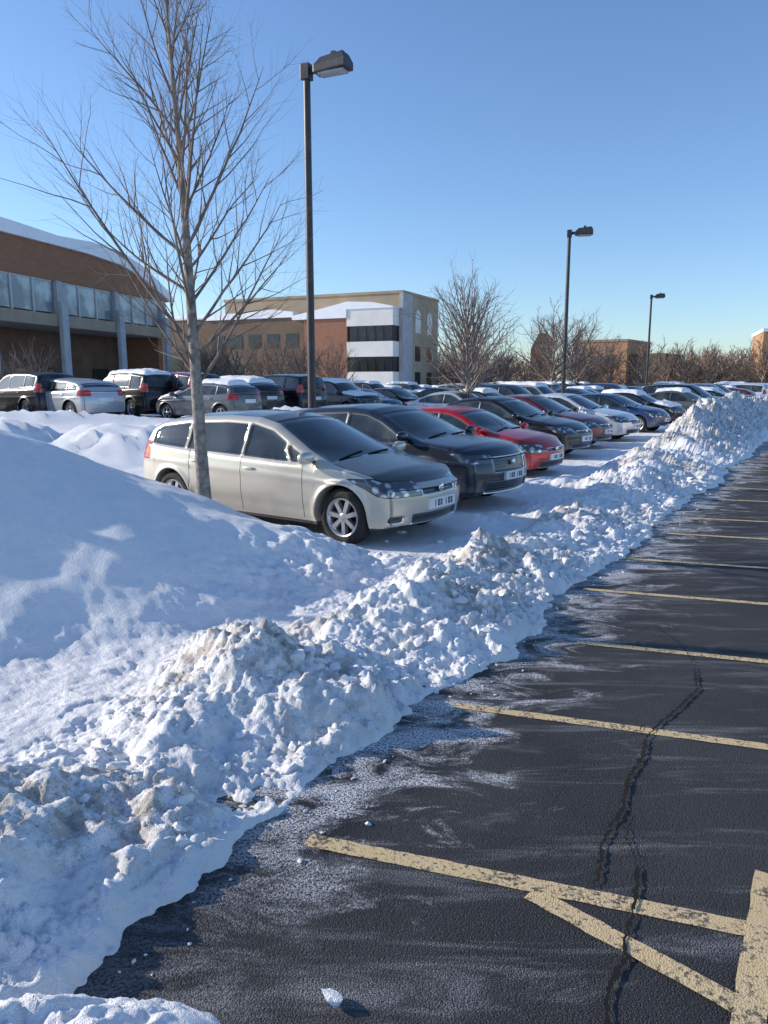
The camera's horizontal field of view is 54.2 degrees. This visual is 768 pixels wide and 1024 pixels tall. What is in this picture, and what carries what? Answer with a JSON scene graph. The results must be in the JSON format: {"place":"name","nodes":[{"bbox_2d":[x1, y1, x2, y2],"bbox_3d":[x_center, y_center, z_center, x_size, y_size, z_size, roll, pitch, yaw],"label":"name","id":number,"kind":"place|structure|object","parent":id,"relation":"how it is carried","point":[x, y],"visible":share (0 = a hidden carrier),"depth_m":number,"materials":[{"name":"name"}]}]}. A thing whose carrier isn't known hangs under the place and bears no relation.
{"place":"outdoors","nodes":[
{"label":"outdoors","id":0,"kind":"place"},
{"bbox_2d":[0,232,167,302],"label":"wall","id":1,"kind":"structure","parent":0,"point":[24,256],"depth_m":40.54,"materials":[{"name":"brown brick"}]},
{"bbox_2d":[10,272,29,277],"bbox_3d":[-18.388,-11.912,37.748,0.220,0.090,1.443,2,10,14],"label":"head","id":2,"kind":"object","parent":1,"relation":"attached to","point":[20,275],"visible":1,"depth_m":37.72},
{"bbox_2d":[11,275,31,309],"bbox_3d":[-18.339,-11.088,37.880,0.040,1.580,1.443,2,10,14],"label":"glass","id":3,"kind":"object","parent":2,"relation":"attached to","point":[21,291],"visible":1,"depth_m":37.90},
{"bbox_2d":[33,277,50,281],"bbox_3d":[-18.000,-12.180,39.281,0.220,0.090,1.443,2,10,14],"label":"head","id":4,"kind":"object","parent":1,"relation":"attached to","point":[42,279],"visible":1,"depth_m":39.25},
{"bbox_2d":[33,279,52,312],"bbox_3d":[-17.951,-11.355,39.413,0.041,1.580,1.443,2,10,14],"label":"glass","id":5,"kind":"object","parent":4,"relation":"attached to","point":[42,295],"visible":1,"depth_m":39.43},
{"bbox_2d":[0,217,174,301],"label":"roof snow","id":6,"kind":"structure","parent":1,"relation":"on","point":[11,227],"depth_m":41.13,"materials":[{"name":"snow"}]},
{"bbox_2d":[157,301,165,327],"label":"column back","id":7,"kind":"structure","parent":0,"point":[161,314],"depth_m":50.48,"materials":[{"name":"concrete"}]},
{"bbox_2d":[166,315,203,320],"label":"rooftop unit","id":8,"kind":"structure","parent":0,"point":[199,317],"depth_m":85.40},
{"bbox_2d":[204,310,299,320],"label":"brown wing snow","id":9,"kind":"structure","parent":0,"point":[283,314],"depth_m":78.01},
{"bbox_2d":[0,390,767,1023],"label":"snow ground","id":10,"kind":"structure","parent":0,"point":[126,586],"depth_m":5.07,"materials":[{"name":"snow"}]},
{"bbox_2d":[0,371,73,411],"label":"parked car","id":11,"kind":"object","parent":10,"relation":"on","point":[19,391],"visible":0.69,"depth_m":25.92,"materials":[{"name":"black metal"}]},
{"bbox_2d":[0,327,118,378],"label":"back wall","id":12,"kind":"structure","parent":10,"relation":"on","point":[89,353],"depth_m":45.39,"materials":[{"name":"brick"}]},
{"bbox_2d":[0,307,171,338],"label":"beam","id":13,"kind":"structure","parent":12,"relation":"on","point":[23,319],"depth_m":42.01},
{"bbox_2d":[7,272,12,308],"bbox_3d":[-18.584,-10.958,37.137,0.290,1.760,0.120,2,10,14],"label":"mullion","id":14,"kind":"object","parent":13,"relation":"on","point":[10,289],"visible":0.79,"depth_m":37.07},
{"bbox_2d":[29,276,35,311],"bbox_3d":[-18.196,-11.226,38.669,0.290,1.760,0.120,2,10,14],"label":"mullion","id":15,"kind":"object","parent":13,"relation":"on","point":[32,293],"visible":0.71,"depth_m":38.62},
{"bbox_2d":[51,280,62,313],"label":"column back","id":16,"kind":"structure","parent":13,"relation":"on","point":[56,288],"depth_m":40.24,"materials":[{"name":"concrete"}]},
{"bbox_2d":[75,285,80,316],"bbox_3d":[-17.289,-11.851,42.250,0.290,1.760,0.120,2,10,14],"label":"mullion","id":17,"kind":"object","parent":13,"relation":"on","point":[78,301],"visible":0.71,"depth_m":42.20},
{"bbox_2d":[0,306,156,326],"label":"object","id":18,"kind":"object","parent":13,"relation":"on","point":[69,315],"visible":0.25,"depth_m":42.08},
{"bbox_3d":[-15.410,-13.965,49.508,0.220,0.090,1.443,2,10,14],"label":"head","id":19,"kind":"object","parent":18,"relation":"attached to","visible":0},
{"bbox_2d":[146,300,157,325],"bbox_3d":[-15.361,-13.140,49.640,0.040,1.580,1.443,2,10,14],"label":"glass","id":20,"kind":"object","parent":19,"relation":"attached to","point":[151,321],"visible":0.64,"depth_m":49.69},
{"bbox_3d":[-15.798,-13.697,47.976,0.220,0.090,1.443,2,10,14],"label":"head","id":21,"kind":"object","parent":18,"relation":"attached to","visible":0},
{"bbox_2d":[133,298,144,324],"bbox_3d":[-15.749,-12.873,48.107,0.040,1.580,1.443,2,10,14],"label":"glass","id":22,"kind":"object","parent":21,"relation":"attached to","point":[138,313],"visible":0.79,"depth_m":48.11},
{"bbox_3d":[-16.186,-13.430,46.443,0.220,0.090,1.443,2,10,14],"label":"head","id":23,"kind":"object","parent":18,"relation":"attached to","visible":0},
{"bbox_2d":[119,295,131,322],"bbox_3d":[-16.137,-12.605,46.575,0.040,1.580,1.443,2,10,14],"label":"glass","id":24,"kind":"object","parent":23,"relation":"attached to","point":[125,307],"visible":0.71,"depth_m":46.76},
{"bbox_3d":[-16.705,-13.072,44.395,0.220,0.090,1.443,2,10,14],"label":"head","id":25,"kind":"object","parent":18,"relation":"attached to","visible":0},
{"bbox_2d":[96,291,111,319],"bbox_3d":[-16.656,-12.248,44.526,0.041,1.580,1.443,2,10,14],"label":"glass","id":26,"kind":"object","parent":25,"relation":"attached to","point":[104,298],"visible":1,"depth_m":44.55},
{"bbox_3d":[-17.093,-12.805,42.862,0.220,0.090,1.443,2,10,14],"label":"head","id":27,"kind":"object","parent":18,"relation":"attached to","visible":0},
{"bbox_2d":[79,287,94,317],"bbox_3d":[-17.044,-11.980,42.994,0.040,1.580,1.443,2,10,14],"label":"glass","id":28,"kind":"object","parent":27,"relation":"attached to","point":[87,306],"visible":0.86,"depth_m":43.01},
{"bbox_3d":[-17.481,-12.537,41.330,0.220,0.090,1.443,2,10,14],"label":"head","id":29,"kind":"object","parent":18,"relation":"attached to","visible":0},
{"bbox_2d":[62,284,77,315],"bbox_3d":[-17.432,-11.713,41.461,0.041,1.580,1.443,2,10,14],"label":"glass","id":30,"kind":"object","parent":29,"relation":"attached to","point":[69,294],"visible":0.79,"depth_m":41.62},
{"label":"head","id":31,"kind":"object","parent":18,"relation":"attached to","visible":0},
{"bbox_2d":[0,272,9,306],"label":"glass","id":32,"kind":"object","parent":31,"relation":"attached to","point":[4,295],"visible":1,"depth_m":36.75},
{"bbox_2d":[93,289,97,319],"bbox_3d":[-16.901,-12.118,43.783,0.290,1.760,0.120,2,10,14],"label":"mullion","id":33,"kind":"object","parent":13,"relation":"on","point":[95,302],"visible":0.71,"depth_m":43.73},
{"bbox_2d":[110,292,119,321],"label":"column back","id":34,"kind":"structure","parent":13,"relation":"on","point":[115,305],"depth_m":45.34,"materials":[{"name":"concrete"}]},
{"bbox_2d":[93,369,108,379],"bbox_3d":[-18.665,-8.161,49.668,0.090,2.600,1.603,2,10,14],"label":"door","id":35,"kind":"structure","parent":12,"relation":"attached to","point":[100,374],"depth_m":49.36,"materials":[{"name":"black glass"}]},
{"bbox_2d":[45,378,124,414],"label":"parked car","id":36,"kind":"object","parent":10,"relation":"on","point":[87,395],"visible":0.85,"depth_m":25.03,"materials":[{"name":"silver metal"}]},
{"bbox_2d":[116,310,127,369],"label":"column","id":37,"kind":"structure","parent":10,"relation":"on","point":[122,349],"depth_m":45.65,"materials":[{"name":"concrete"}]},
{"bbox_2d":[103,368,171,415],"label":"parked car","id":38,"kind":"object","parent":10,"relation":"on","point":[142,390],"visible":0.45,"depth_m":26.79,"materials":[{"name":"black metal"}]},
{"bbox_2d":[0,0,322,498],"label":"bare tree","id":39,"kind":"object","parent":10,"relation":"on","point":[194,351],"visible":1,"depth_m":7.82,"materials":[{"name":"brown plant"}]},
{"bbox_2d":[162,318,171,371],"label":"column","id":40,"kind":"structure","parent":10,"relation":"on","point":[167,360],"depth_m":50.79,"materials":[{"name":"concrete"}]},
{"bbox_2d":[131,372,219,417],"bbox_3d":[-8.030,-4.485,28.577,4.475,1.670,2.152,7,12,36],"label":"parked car","id":41,"kind":"object","parent":10,"relation":"on","point":[181,381],"visible":0.18,"depth_m":27.14,"materials":[{"name":"metal"}]},
{"bbox_2d":[156,378,261,417],"bbox_3d":[-6.162,-3.914,26.152,3.904,1.480,2.059,6,11,30],"label":"parked car","id":42,"kind":"object","parent":10,"relation":"on","point":[224,394],"visible":0.82,"depth_m":25.22,"materials":[{"name":"silver metal"}]},
{"bbox_2d":[219,375,284,409],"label":"parked car","id":43,"kind":"object","parent":10,"relation":"on","point":[271,392],"visible":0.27,"depth_m":27.96,"materials":[{"name":"silver metal"}]},
{"bbox_2d":[207,317,304,375],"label":"brown wing","id":44,"kind":"structure","parent":10,"relation":"on","point":[282,327],"depth_m":78.48,"materials":[{"name":"brick"}]},
{"bbox_2d":[230,335,242,348],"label":"brown window","id":45,"kind":"structure","parent":44,"relation":"attached to","point":[238,340],"depth_m":79.84,"materials":[{"name":"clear glass"}]},
{"bbox_2d":[248,335,260,347],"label":"brown window","id":46,"kind":"structure","parent":44,"relation":"attached to","point":[255,337],"depth_m":78.92,"materials":[{"name":"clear glass"}]},
{"bbox_2d":[267,334,278,347],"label":"brown window","id":47,"kind":"structure","parent":44,"relation":"attached to","point":[270,337],"depth_m":77.95,"materials":[{"name":"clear glass"}]},
{"bbox_2d":[285,333,297,347],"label":"brown window","id":48,"kind":"structure","parent":44,"relation":"attached to","point":[293,336],"depth_m":76.98,"materials":[{"name":"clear glass"}]},
{"bbox_2d":[262,374,327,408],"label":"parked car","id":49,"kind":"object","parent":10,"relation":"on","point":[294,387],"visible":0.34,"depth_m":29.31,"materials":[{"name":"black metal"}]},
{"bbox_2d":[143,410,459,543],"bbox_3d":[-1.142,-0.582,9.648,4.425,1.429,2.085,7,12,34],"label":"parked car","id":50,"kind":"object","parent":10,"relation":"on","point":[339,480],"visible":0.94,"depth_m":8.78,"materials":[{"name":"silver metal"}]},
{"bbox_2d":[300,50,352,408],"bbox_3d":[-1.049,-4.094,13.364,1.020,7.470,0.400,5,11,25],"label":"street lamp","id":51,"kind":"object","parent":10,"relation":"on","point":[333,63],"visible":0.72,"depth_m":13.13,"materials":[{"name":"brown metal"}]},
{"bbox_2d":[320,377,381,405],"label":"parked car","id":52,"kind":"object","parent":10,"relation":"on","point":[339,391],"visible":0.52,"depth_m":33.70,"materials":[{"name":"black metal"}]},
{"bbox_2d":[19,466,710,975],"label":"snow chunks","id":53,"kind":"object","parent":10,"relation":"on","point":[117,762],"visible":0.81,"depth_m":4.74,"materials":[{"name":"snow"}]},
{"bbox_2d":[350,380,385,388],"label":"parked car","id":54,"kind":"object","parent":10,"relation":"on","point":[368,384],"visible":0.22,"depth_m":51.44,"materials":[{"name":"silver metal"}]},
{"bbox_2d":[358,388,402,404],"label":"parked car","id":55,"kind":"object","parent":10,"relation":"on","point":[388,400],"visible":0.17,"depth_m":36.37,"materials":[{"name":"silver metal"}]},
{"bbox_2d":[371,388,420,404],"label":"parked car","id":56,"kind":"object","parent":10,"relation":"on","point":[403,396],"visible":0.38,"depth_m":38.68,"materials":[{"name":"black metal"}]},
{"bbox_2d":[383,385,415,393],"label":"parked car","id":57,"kind":"object","parent":10,"relation":"on","point":[396,386],"visible":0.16,"depth_m":53.70,"materials":[{"name":"silver metal"}]},
{"bbox_2d":[386,381,425,392],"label":"parked car","id":58,"kind":"object","parent":10,"relation":"on","point":[414,386],"visible":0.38,"depth_m":56.33,"materials":[{"name":"silver metal"}]},
{"bbox_2d":[295,403,526,499],"bbox_3d":[0.063,-0.994,11.954,4.525,1.449,2.129,7,12,36],"label":"parked car","id":59,"kind":"object","parent":10,"relation":"on","point":[478,465],"visible":0.52,"depth_m":10.80,"materials":[{"name":"black metal"}]},
{"bbox_2d":[414,387,455,396],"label":"parked car","id":60,"kind":"object","parent":10,"relation":"on","point":[423,393],"visible":0.18,"depth_m":44.05,"materials":[{"name":"silver metal"}]},
{"bbox_2d":[404,391,478,406],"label":"parked car","id":61,"kind":"object","parent":10,"relation":"on","point":[441,398],"visible":0.27,"depth_m":29.14,"materials":[{"name":"silver metal"}]},
{"bbox_2d":[436,383,471,390],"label":"parked car","id":62,"kind":"object","parent":10,"relation":"on","point":[449,386],"visible":0.08,"depth_m":46.58,"materials":[{"name":"silver metal"}]},
{"bbox_2d":[421,321,520,388],"bbox_3d":[4.852,-7.922,41.417,4.880,5.267,4.486,-4,11,-22],"label":"bare tree","id":63,"kind":"object","parent":10,"relation":"on","point":[463,377],"visible":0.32,"depth_m":41.19,"materials":[{"name":"brown plant"}]},
{"bbox_2d":[463,387,503,396],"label":"parked car","id":64,"kind":"object","parent":10,"relation":"on","point":[481,392],"visible":0.1,"depth_m":31.45,"materials":[{"name":"silver metal"}]},
{"bbox_2d":[416,405,563,470],"bbox_3d":[1.781,-1.495,15.460,3.904,1.369,2.059,8,12,37],"label":"parked car","id":65,"kind":"object","parent":10,"relation":"on","point":[543,451],"visible":0.46,"depth_m":14.58,"materials":[{"name":"red metal"}]},
{"bbox_2d":[472,384,532,395],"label":"parked car","id":66,"kind":"object","parent":10,"relation":"on","point":[507,389],"visible":0.21,"depth_m":33.86,"materials":[{"name":"silver metal"}]},
{"bbox_2d":[447,396,592,453],"bbox_3d":[2.939,-2.200,18.918,4.645,1.428,2.125,8,12,37],"label":"parked car","id":67,"kind":"object","parent":10,"relation":"on","point":[571,435],"visible":0.51,"depth_m":17.83,"materials":[{"name":"black metal"}]},
{"bbox_2d":[500,381,555,394],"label":"parked car","id":68,"kind":"object","parent":10,"relation":"on","point":[536,388],"visible":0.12,"depth_m":36.28,"materials":[{"name":"silver metal"}]},
{"bbox_2d":[535,381,560,390],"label":"parked car","id":69,"kind":"object","parent":10,"relation":"on","point":[554,386],"visible":0.12,"depth_m":54.88,"materials":[{"name":"silver metal"}]},
{"bbox_2d":[502,394,612,444],"bbox_3d":[4.189,-2.629,21.381,4.645,1.428,2.125,8,12,37],"label":"parked car","id":70,"kind":"object","parent":10,"relation":"on","point":[600,427],"visible":0.34,"depth_m":20.30,"materials":[{"name":"silver metal"}]},
{"bbox_2d":[555,388,592,394],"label":"parked car","id":71,"kind":"object","parent":10,"relation":"on","point":[577,391],"visible":0.15,"depth_m":40.69,"materials":[{"name":"silver metal"}]},
{"bbox_2d":[561,225,592,392],"bbox_3d":[6.949,-6.534,27.404,1.020,7.450,0.400,3,10,15],"label":"street lamp","id":72,"kind":"object","parent":10,"relation":"on","point":[584,231],"visible":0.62,"depth_m":27.17,"materials":[{"name":"brown metal"}]},
{"bbox_2d":[567,386,598,392],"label":"parked car","id":73,"kind":"object","parent":10,"relation":"on","point":[588,388],"visible":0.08,"depth_m":43.57,"materials":[{"name":"silver metal"}]},
{"bbox_2d":[541,393,640,441],"bbox_3d":[5.790,-3.059,23.844,4.645,1.428,2.125,8,12,37],"label":"parked car","id":74,"kind":"object","parent":10,"relation":"on","point":[623,423],"visible":0.33,"depth_m":22.61,"materials":[{"name":"silver metal"}]},
{"bbox_2d":[579,383,623,389],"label":"parked car","id":75,"kind":"object","parent":10,"relation":"on","point":[606,386],"visible":0.2,"depth_m":48.42,"materials":[{"name":"silver metal"}]},
{"bbox_2d":[578,393,670,432],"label":"parked car","id":76,"kind":"object","parent":10,"relation":"on","point":[652,418],"visible":0.58,"depth_m":26.54,"materials":[{"name":"blue metal"}]},
{"bbox_2d":[601,389,686,423],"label":"parked car","id":77,"kind":"object","parent":10,"relation":"on","point":[675,410],"visible":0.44,"depth_m":30.66,"materials":[{"name":"silver metal"}]},
{"bbox_2d":[645,293,664,385],"bbox_3d":[17.399,-10.262,48.477,1.020,7.550,0.400,3,10,15],"label":"street lamp","id":78,"kind":"object","parent":10,"relation":"on","point":[660,295],"visible":0.68,"depth_m":48.27,"materials":[{"name":"brown metal"}]},
{"bbox_2d":[647,387,708,409],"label":"parked car","id":79,"kind":"object","parent":10,"relation":"on","point":[686,398],"visible":0.23,"depth_m":33.08,"materials":[{"name":"silver metal"}]},
{"bbox_2d":[642,384,720,398],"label":"parked car","id":80,"kind":"object","parent":10,"relation":"on","point":[694,389],"visible":0.3,"depth_m":35.76,"materials":[{"name":"black metal"}]},
{"bbox_2d":[699,386,727,396],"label":"parked car","id":81,"kind":"object","parent":10,"relation":"on","point":[715,391],"visible":0.11,"depth_m":37.50,"materials":[{"name":"silver metal"}]},
{"bbox_2d":[694,383,752,396],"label":"parked car","id":82,"kind":"object","parent":10,"relation":"on","point":[725,389],"visible":0.13,"depth_m":42.47,"materials":[{"name":"silver metal"}]},
{"bbox_2d":[727,387,756,396],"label":"parked car","id":83,"kind":"object","parent":10,"relation":"on","point":[746,392],"visible":0.16,"depth_m":44.33,"materials":[{"name":"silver metal"}]},
{"bbox_2d":[729,383,767,396],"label":"parked car","id":84,"kind":"object","parent":10,"relation":"on","point":[757,388],"visible":0.34,"depth_m":49.23,"materials":[{"name":"silver metal"}]},
{"bbox_2d":[0,0,767,381],"label":"sky","id":85,"kind":"structure","parent":0,"point":[491,131],"materials":[{"name":"blue"}]},
{"bbox_2d":[74,441,767,1023],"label":"asphalt road","id":86,"kind":"structure","parent":0,"point":[276,933],"depth_m":3.01,"materials":[{"name":"asphalt"}]},
{"bbox_2d":[321,988,342,1007],"bbox_3d":[-0.151,1.423,2.198,0.049,0.034,0.070,-4,11,-23],"label":"snow lump","id":87,"kind":"object","parent":86,"relation":"on","point":[333,998],"visible":1,"depth_m":2.18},
{"bbox_2d":[304,461,767,1023],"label":"parking lines","id":88,"kind":"object","parent":86,"relation":"on","point":[746,1003],"visible":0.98,"depth_m":2.61,"materials":[{"name":"paint"}]},
{"bbox_2d":[592,623,699,1023],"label":"asphalt cracks","id":89,"kind":"object","parent":86,"relation":"on","point":[615,975],"visible":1,"depth_m":2.85,"materials":[{"name":"asphalt"}]},
{"bbox_3d":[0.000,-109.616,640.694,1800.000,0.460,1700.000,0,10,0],"label":"ground","id":90,"kind":"structure","parent":0,"visible":0},
{"bbox_2d":[57,301,72,375],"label":"column","id":91,"kind":"structure","parent":90,"relation":"on","point":[64,330],"depth_m":40.57,"materials":[{"name":"concrete"}]},
{"bbox_2d":[126,338,163,370],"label":"side end wall","id":92,"kind":"structure","parent":90,"relation":"on","point":[142,353],"depth_m":51.79,"materials":[{"name":"brown brick"}]},
{"bbox_2d":[0,327,362,380],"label":"bare shrubs","id":93,"kind":"object","parent":90,"relation":"on","point":[217,367],"visible":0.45,"depth_m":50.77,"materials":[{"name":"plant"}]},
{"bbox_2d":[162,320,207,371],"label":"wing","id":94,"kind":"structure","parent":90,"relation":"on","point":[203,330],"depth_m":85.95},
{"bbox_2d":[171,353,182,370],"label":"window","id":95,"kind":"structure","parent":94,"relation":"attached to","point":[175,360],"depth_m":87.01,"materials":[{"name":"grey glass"}]},
{"bbox_2d":[304,318,348,378],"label":"brick wing","id":96,"kind":"structure","parent":90,"relation":"on","point":[335,329],"depth_m":74.82,"materials":[{"name":"brick"}]},
{"bbox_2d":[292,302,399,319],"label":"roof snow","id":97,"kind":"structure","parent":96,"relation":"on","point":[335,311],"depth_m":73.72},
{"bbox_2d":[225,293,437,384],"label":"block","id":98,"kind":"structure","parent":90,"relation":"on","point":[392,299],"depth_m":77.60,"materials":[{"name":"beige paint"}]},
{"bbox_2d":[223,290,438,301],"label":"parapet","id":99,"kind":"structure","parent":98,"relation":"attached to","point":[357,293],"depth_m":75.67,"materials":[{"name":"beige paint"}]},
{"bbox_2d":[399,293,412,381],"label":"corner pier","id":100,"kind":"structure","parent":98,"relation":"attached to","point":[405,342],"depth_m":73.64,"materials":[{"name":"concrete"}]},
{"bbox_2d":[415,310,420,333],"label":"arched window","id":101,"kind":"structure","parent":98,"relation":"attached to","point":[418,323],"depth_m":76.34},
{"bbox_2d":[347,372,398,384],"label":"wall panel","id":102,"kind":"object","parent":90,"relation":"on","point":[383,378],"visible":0.29,"depth_m":73.30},
{"bbox_2d":[350,356,398,371],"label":"window strip","id":103,"kind":"object","parent":102,"relation":"on","point":[391,363],"depth_m":73.52,"materials":[{"name":"black glass"}]},
{"bbox_2d":[347,341,398,356],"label":"wall panel","id":104,"kind":"object","parent":103,"relation":"on","point":[377,348],"visible":0.93,"depth_m":72.97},
{"bbox_2d":[349,325,398,341],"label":"window strip","id":105,"kind":"object","parent":104,"relation":"on","point":[366,333],"depth_m":73.07,"materials":[{"name":"black glass"}]},
{"bbox_2d":[346,307,398,326],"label":"white top","id":106,"kind":"object","parent":105,"relation":"on","point":[371,317],"visible":0.86,"depth_m":72.50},
{"bbox_2d":[393,251,520,392],"bbox_3d":[2.861,-6.727,29.684,5.186,6.951,5.875,2,10,10],"label":"bare tree","id":107,"kind":"object","parent":90,"relation":"on","point":[476,371],"visible":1,"depth_m":29.12,"materials":[{"name":"brown plant"}]},
{"bbox_2d":[530,333,552,380],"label":"brick house","id":108,"kind":"structure","parent":90,"relation":"on","point":[538,359],"depth_m":89.88,"materials":[{"name":"brown brick"}]},
{"bbox_2d":[498,293,622,381],"bbox_3d":[13.302,-12.607,58.362,8.628,8.675,8.073,-6,12,-31],"label":"bare tree","id":109,"kind":"object","parent":90,"relation":"on","point":[551,360],"visible":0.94,"depth_m":58.35,"materials":[{"name":"brown plant"}]},
{"bbox_2d":[533,309,626,383],"bbox_3d":[16.776,-13.591,64.486,8.280,8.508,6.925,2,10,11],"label":"bare tree","id":110,"kind":"object","parent":90,"relation":"on","point":[574,371],"visible":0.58,"depth_m":64.47,"materials":[{"name":"brown plant"}]},
{"bbox_2d":[436,330,767,385],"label":"distant trees","id":111,"kind":"object","parent":90,"relation":"on","point":[712,368],"visible":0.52,"depth_m":82.88,"materials":[{"name":"plant"}]},
{"bbox_2d":[576,341,649,385],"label":"walls","id":112,"kind":"structure","parent":90,"relation":"on","point":[633,346],"depth_m":95.33,"materials":[{"name":"orange brick"}]},
{"bbox_2d":[585,339,651,344],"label":"roof edge","id":113,"kind":"object","parent":112,"relation":"on","point":[632,340],"visible":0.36,"depth_m":95.40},
{"bbox_2d":[628,353,679,386],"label":"walls","id":114,"kind":"structure","parent":90,"relation":"on","point":[633,356],"depth_m":94.29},
{"bbox_2d":[750,332,767,381],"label":"walls","id":115,"kind":"structure","parent":90,"relation":"on","point":[764,335],"depth_m":92.77,"materials":[{"name":"orange brick"}]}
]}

